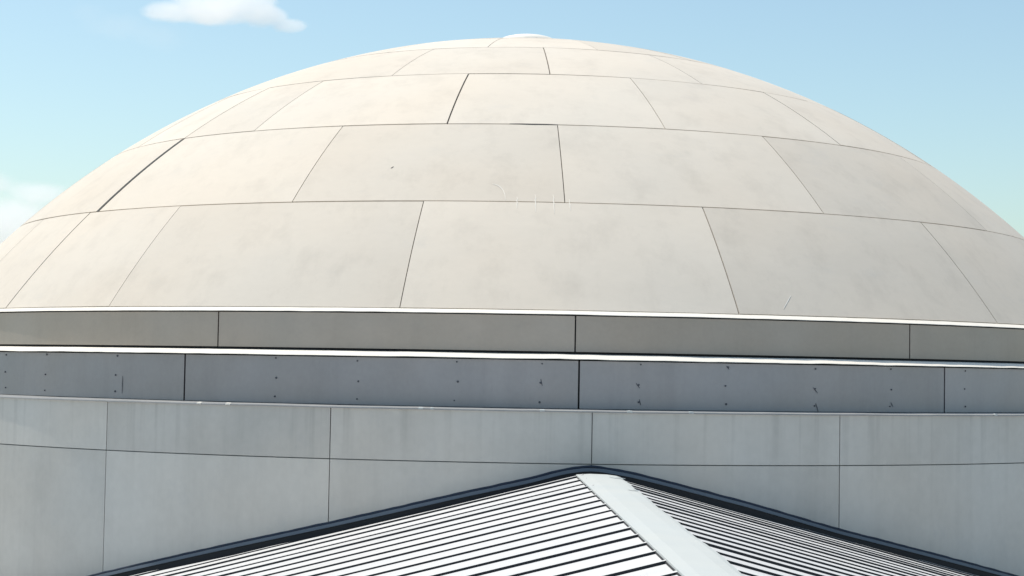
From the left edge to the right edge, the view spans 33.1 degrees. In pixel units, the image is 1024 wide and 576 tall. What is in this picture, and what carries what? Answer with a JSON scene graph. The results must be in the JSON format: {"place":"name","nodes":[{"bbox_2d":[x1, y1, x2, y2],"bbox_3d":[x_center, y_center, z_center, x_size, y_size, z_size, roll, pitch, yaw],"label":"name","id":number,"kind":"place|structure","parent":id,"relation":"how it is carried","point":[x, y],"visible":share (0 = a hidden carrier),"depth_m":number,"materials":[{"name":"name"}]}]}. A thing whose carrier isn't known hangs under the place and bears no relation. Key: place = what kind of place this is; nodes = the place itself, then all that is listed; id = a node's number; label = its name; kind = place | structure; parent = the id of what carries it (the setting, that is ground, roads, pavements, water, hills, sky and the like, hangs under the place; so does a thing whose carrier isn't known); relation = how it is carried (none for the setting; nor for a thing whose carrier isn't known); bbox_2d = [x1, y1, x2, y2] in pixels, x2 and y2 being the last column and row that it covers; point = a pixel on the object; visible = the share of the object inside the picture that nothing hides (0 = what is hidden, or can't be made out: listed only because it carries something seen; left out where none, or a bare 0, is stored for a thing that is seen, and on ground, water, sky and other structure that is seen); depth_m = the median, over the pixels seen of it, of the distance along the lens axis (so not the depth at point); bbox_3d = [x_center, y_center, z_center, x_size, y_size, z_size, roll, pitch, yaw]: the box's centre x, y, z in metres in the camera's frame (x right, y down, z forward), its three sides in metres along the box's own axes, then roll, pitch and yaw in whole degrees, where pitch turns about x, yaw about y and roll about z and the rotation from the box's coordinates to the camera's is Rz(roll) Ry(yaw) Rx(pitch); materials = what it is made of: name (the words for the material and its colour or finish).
{"place":"outdoors","nodes":[
{"label":"outdoors","id":0,"kind":"place"},
{"bbox_2d":[0,0,1023,243],"label":"sky","id":1,"kind":"structure","parent":0,"point":[83,82],"materials":[{"name":"blue"}]},
{"bbox_2d":[88,465,1017,575],"bbox_3d":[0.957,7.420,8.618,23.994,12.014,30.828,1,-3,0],"label":"metal roofed building","id":2,"kind":"structure","parent":0,"point":[590,520],"depth_m":14.68,"materials":[{"name":"white metal"}]},
{"label":"ground","id":3,"kind":"structure","parent":0,"visible":0},
{"bbox_2d":[0,34,1023,575],"bbox_3d":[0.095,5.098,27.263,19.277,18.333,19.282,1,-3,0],"label":"domed building","id":4,"kind":"structure","parent":3,"relation":"on","point":[358,284],"depth_m":19.40,"materials":[{"name":"concrete"}]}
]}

